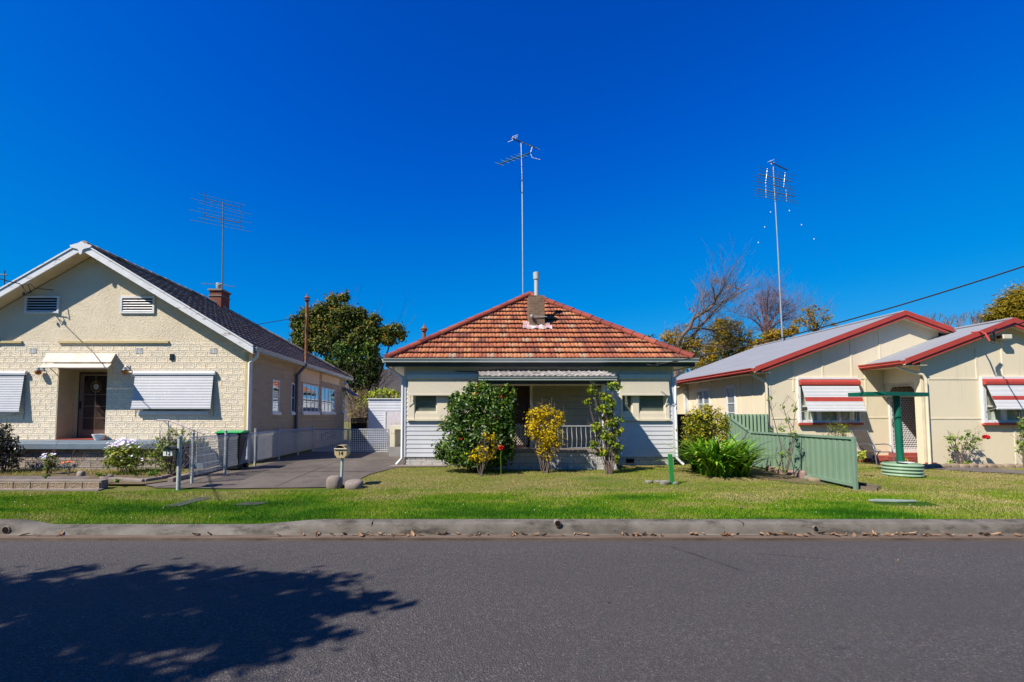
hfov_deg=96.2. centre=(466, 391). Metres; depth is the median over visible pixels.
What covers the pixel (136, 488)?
ground
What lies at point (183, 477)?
side kerb
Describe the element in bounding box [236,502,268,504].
paving slab
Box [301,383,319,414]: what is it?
side window
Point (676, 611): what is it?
road
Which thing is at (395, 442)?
niche pier
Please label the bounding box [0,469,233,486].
path
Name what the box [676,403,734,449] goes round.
nandina
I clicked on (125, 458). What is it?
daisy bush
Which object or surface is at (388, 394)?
yellow shrub
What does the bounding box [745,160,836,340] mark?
television aerial
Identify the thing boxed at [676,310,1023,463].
fibro house
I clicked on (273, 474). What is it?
driveway
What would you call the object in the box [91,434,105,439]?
planter bowl
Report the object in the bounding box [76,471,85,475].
edge rock
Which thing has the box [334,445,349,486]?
letterbox
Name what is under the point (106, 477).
edge rock
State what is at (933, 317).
winter tree
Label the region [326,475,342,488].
boulder
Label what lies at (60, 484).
block edging
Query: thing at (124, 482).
corner soil
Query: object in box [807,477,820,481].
flat stone
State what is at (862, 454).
weed tuft
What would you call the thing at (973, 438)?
rose bush
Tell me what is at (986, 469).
front path
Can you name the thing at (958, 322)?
winter tree
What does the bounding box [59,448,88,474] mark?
gazania
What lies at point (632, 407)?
window
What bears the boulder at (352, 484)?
on the ground at (136, 488)
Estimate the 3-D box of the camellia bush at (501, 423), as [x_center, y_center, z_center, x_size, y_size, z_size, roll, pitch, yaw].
[0.259,0.933,12.277,2.466,2.538,1.548,0,-3,0]
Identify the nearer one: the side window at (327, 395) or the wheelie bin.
the wheelie bin
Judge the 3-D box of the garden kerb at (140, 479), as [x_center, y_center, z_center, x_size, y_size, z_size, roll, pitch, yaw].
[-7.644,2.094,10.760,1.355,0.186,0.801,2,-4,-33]
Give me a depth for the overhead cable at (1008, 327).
12.32 m
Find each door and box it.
[77,372,106,437]
[386,412,400,442]
[500,386,532,446]
[888,386,916,452]
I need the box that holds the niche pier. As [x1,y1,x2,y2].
[389,425,403,456]
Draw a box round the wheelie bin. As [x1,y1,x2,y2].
[215,430,249,468]
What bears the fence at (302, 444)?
on the ground at (136, 488)
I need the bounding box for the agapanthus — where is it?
[652,428,786,476]
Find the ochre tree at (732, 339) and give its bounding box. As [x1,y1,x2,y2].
[659,304,764,372]
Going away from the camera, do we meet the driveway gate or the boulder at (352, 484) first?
the boulder at (352, 484)
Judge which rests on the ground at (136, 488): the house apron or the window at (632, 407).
the house apron
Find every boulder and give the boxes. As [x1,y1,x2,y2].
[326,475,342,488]
[345,479,363,489]
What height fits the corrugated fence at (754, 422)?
1.560 m
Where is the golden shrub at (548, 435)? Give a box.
[522,400,568,472]
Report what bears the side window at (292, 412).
in the block house at (94, 339)
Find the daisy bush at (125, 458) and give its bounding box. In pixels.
[93,437,150,473]
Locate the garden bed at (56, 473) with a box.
[0,469,199,475]
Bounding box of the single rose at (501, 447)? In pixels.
[499,445,503,463]
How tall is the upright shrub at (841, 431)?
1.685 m
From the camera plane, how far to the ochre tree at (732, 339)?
32.93 m
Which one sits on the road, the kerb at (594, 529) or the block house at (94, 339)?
the kerb at (594, 529)
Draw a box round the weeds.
[0,467,198,475]
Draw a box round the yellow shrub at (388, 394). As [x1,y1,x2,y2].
[358,387,400,407]
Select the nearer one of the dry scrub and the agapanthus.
the agapanthus
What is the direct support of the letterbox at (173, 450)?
on the ground at (136, 488)
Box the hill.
[344,369,400,421]
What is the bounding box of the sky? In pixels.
[0,0,1023,372]
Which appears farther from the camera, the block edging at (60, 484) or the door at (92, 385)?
the door at (92, 385)
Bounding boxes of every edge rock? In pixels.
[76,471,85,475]
[99,474,113,478]
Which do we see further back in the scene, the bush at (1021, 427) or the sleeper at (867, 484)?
the bush at (1021, 427)
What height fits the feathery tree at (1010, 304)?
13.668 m
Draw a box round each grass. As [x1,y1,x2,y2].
[329,462,1023,492]
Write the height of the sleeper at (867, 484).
0.092 m
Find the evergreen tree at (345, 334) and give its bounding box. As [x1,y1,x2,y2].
[286,285,417,434]
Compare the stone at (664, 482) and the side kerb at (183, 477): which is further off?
the side kerb at (183, 477)
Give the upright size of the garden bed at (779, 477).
0.071 m
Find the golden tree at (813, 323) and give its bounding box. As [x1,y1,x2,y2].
[792,289,837,331]
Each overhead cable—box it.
[659,266,1023,364]
[992,322,1023,332]
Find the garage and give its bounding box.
[367,398,400,442]
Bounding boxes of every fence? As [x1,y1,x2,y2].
[189,425,314,482]
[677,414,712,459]
[724,414,858,489]
[727,414,768,431]
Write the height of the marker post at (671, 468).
0.733 m
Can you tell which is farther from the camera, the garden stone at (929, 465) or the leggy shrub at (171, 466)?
the garden stone at (929, 465)
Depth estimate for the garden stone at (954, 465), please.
13.13 m
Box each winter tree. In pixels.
[924,312,940,321]
[937,314,954,325]
[949,312,975,326]
[968,310,981,323]
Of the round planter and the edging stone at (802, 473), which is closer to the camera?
the edging stone at (802, 473)
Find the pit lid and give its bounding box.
[868,499,917,501]
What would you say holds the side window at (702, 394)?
in the fibro house at (970, 377)
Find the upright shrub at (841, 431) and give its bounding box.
[823,412,850,436]
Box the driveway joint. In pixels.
[319,471,364,471]
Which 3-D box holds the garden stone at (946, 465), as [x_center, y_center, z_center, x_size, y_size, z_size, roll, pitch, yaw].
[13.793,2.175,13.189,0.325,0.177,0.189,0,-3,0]
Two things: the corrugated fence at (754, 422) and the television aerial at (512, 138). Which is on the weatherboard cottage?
the television aerial at (512, 138)
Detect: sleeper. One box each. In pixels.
[858,482,880,488]
[858,486,877,490]
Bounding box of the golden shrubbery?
[741,325,799,351]
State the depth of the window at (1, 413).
14.32 m
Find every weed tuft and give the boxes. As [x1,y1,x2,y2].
[146,467,158,477]
[857,451,866,459]
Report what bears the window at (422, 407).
in the weatherboard cottage
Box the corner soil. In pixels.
[83,475,167,483]
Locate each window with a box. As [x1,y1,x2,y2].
[0,412,16,414]
[137,409,208,414]
[271,379,280,414]
[290,383,295,414]
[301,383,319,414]
[320,387,335,414]
[342,392,345,412]
[406,395,469,420]
[620,382,670,420]
[696,387,710,413]
[726,384,736,413]
[796,377,863,424]
[979,377,1023,424]
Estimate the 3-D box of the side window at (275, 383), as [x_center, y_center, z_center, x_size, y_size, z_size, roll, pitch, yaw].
[-6.842,0.212,16.437,0.089,1.251,0.697,0,-3,0]
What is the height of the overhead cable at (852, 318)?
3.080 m
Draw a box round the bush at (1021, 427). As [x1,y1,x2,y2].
[1011,409,1023,467]
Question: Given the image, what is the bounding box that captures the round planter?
[880,461,924,477]
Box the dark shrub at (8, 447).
[0,419,31,473]
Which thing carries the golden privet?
on the ground at (136, 488)
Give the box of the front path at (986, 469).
[923,467,1023,473]
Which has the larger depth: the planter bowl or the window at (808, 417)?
the window at (808, 417)
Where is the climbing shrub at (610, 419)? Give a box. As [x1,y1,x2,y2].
[584,380,624,473]
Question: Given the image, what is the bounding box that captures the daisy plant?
[36,441,58,473]
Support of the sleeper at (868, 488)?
on the ground at (136, 488)
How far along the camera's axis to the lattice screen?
25.43 m
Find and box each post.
[668,454,674,484]
[848,392,928,463]
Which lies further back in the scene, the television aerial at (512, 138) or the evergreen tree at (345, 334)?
the evergreen tree at (345, 334)
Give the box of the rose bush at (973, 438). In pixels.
[943,426,990,463]
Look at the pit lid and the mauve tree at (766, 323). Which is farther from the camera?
the mauve tree at (766, 323)
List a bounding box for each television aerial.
[188,192,251,288]
[495,135,539,293]
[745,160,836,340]
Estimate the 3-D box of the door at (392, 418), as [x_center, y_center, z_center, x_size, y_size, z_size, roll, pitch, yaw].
[-3.196,1.930,23.941,2.092,1.751,0.018,0,-3,0]
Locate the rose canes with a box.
[764,391,800,472]
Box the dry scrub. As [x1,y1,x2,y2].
[345,387,371,427]
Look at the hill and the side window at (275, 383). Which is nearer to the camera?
the side window at (275, 383)
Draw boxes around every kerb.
[0,519,1023,540]
[107,473,173,481]
[168,459,247,481]
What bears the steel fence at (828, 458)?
on the ground at (136, 488)
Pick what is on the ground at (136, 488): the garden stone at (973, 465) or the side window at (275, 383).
the garden stone at (973, 465)
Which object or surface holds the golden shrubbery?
on the ground at (136, 488)
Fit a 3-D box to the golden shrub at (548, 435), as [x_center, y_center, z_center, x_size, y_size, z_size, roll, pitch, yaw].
[2.080,1.156,12.098,1.172,2.042,1.110,-2,-4,34]
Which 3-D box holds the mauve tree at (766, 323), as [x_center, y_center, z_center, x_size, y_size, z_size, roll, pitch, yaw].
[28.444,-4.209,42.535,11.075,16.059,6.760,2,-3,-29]
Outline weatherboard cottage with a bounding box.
[382,272,698,469]
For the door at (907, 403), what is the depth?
14.97 m
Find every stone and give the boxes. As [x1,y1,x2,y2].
[659,480,670,484]
[799,470,806,477]
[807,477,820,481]
[923,464,933,467]
[931,463,941,467]
[941,464,951,467]
[949,463,959,466]
[959,464,969,467]
[969,463,978,467]
[985,463,997,467]
[1002,464,1015,467]
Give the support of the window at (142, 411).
in the block house at (94, 339)
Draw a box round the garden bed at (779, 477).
[748,467,831,484]
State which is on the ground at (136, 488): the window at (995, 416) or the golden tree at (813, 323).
the golden tree at (813, 323)
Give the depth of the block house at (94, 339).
14.49 m
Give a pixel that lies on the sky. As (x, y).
(362, 141)
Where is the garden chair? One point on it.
(864, 440)
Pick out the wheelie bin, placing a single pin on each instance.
(239, 444)
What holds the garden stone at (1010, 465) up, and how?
on the ground at (136, 488)
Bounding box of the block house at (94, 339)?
[0,241,359,469]
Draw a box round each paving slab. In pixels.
[164,497,211,506]
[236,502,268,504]
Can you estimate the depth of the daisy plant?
11.84 m
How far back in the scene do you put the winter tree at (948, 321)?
60.46 m
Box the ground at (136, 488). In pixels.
[0,422,1023,523]
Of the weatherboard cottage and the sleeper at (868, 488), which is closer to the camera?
the sleeper at (868, 488)
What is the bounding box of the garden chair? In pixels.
[850,430,894,465]
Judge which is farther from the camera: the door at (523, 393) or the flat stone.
the door at (523, 393)
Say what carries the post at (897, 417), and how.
on the round planter
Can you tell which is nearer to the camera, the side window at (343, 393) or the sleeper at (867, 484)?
the sleeper at (867, 484)
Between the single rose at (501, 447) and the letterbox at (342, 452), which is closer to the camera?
the letterbox at (342, 452)
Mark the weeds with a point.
(103, 472)
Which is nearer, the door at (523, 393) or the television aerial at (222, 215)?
the door at (523, 393)
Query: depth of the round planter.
11.47 m
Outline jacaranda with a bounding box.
[659,234,777,376]
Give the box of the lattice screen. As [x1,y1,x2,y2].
[351,418,366,441]
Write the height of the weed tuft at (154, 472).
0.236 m
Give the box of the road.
[0,541,1023,681]
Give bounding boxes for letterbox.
[162,436,182,489]
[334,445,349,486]
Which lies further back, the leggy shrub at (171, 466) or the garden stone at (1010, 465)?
the garden stone at (1010, 465)
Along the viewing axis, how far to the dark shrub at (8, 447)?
11.86 m
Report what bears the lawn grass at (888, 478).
on the ground at (136, 488)
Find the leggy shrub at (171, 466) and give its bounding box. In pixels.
[139,415,212,476]
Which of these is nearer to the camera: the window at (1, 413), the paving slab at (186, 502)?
the paving slab at (186, 502)
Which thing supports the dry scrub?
on the ground at (136, 488)
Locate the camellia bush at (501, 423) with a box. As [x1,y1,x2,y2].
[431,379,521,473]
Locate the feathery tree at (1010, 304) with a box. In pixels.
[977,281,1023,322]
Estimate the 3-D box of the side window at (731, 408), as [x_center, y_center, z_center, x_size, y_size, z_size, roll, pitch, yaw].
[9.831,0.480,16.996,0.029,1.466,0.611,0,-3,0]
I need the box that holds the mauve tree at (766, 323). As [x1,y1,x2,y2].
[725,266,819,337]
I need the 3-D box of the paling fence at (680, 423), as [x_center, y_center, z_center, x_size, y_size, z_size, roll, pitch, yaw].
[7.640,1.583,15.353,1.280,1.645,0.090,0,-3,0]
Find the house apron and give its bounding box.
[387,465,445,466]
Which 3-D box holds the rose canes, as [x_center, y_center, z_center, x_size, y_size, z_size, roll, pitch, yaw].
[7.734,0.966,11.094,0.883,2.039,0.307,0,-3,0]
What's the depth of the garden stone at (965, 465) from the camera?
13.09 m
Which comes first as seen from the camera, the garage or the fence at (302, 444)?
the fence at (302, 444)
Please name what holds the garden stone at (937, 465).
on the ground at (136, 488)
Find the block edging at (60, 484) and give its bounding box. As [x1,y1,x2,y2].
[0,479,107,490]
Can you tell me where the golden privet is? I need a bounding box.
[466,424,499,476]
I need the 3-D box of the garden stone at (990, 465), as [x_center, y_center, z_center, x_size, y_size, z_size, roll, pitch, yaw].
[15.111,2.161,13.185,0.296,0.171,0.216,0,-3,0]
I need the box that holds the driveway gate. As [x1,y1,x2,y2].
[313,429,388,451]
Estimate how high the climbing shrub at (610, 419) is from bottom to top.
2.535 m
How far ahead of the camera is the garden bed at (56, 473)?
11.81 m
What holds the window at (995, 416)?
in the fibro house at (970, 377)
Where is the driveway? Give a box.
[154,439,404,487]
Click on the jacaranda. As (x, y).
(682, 338)

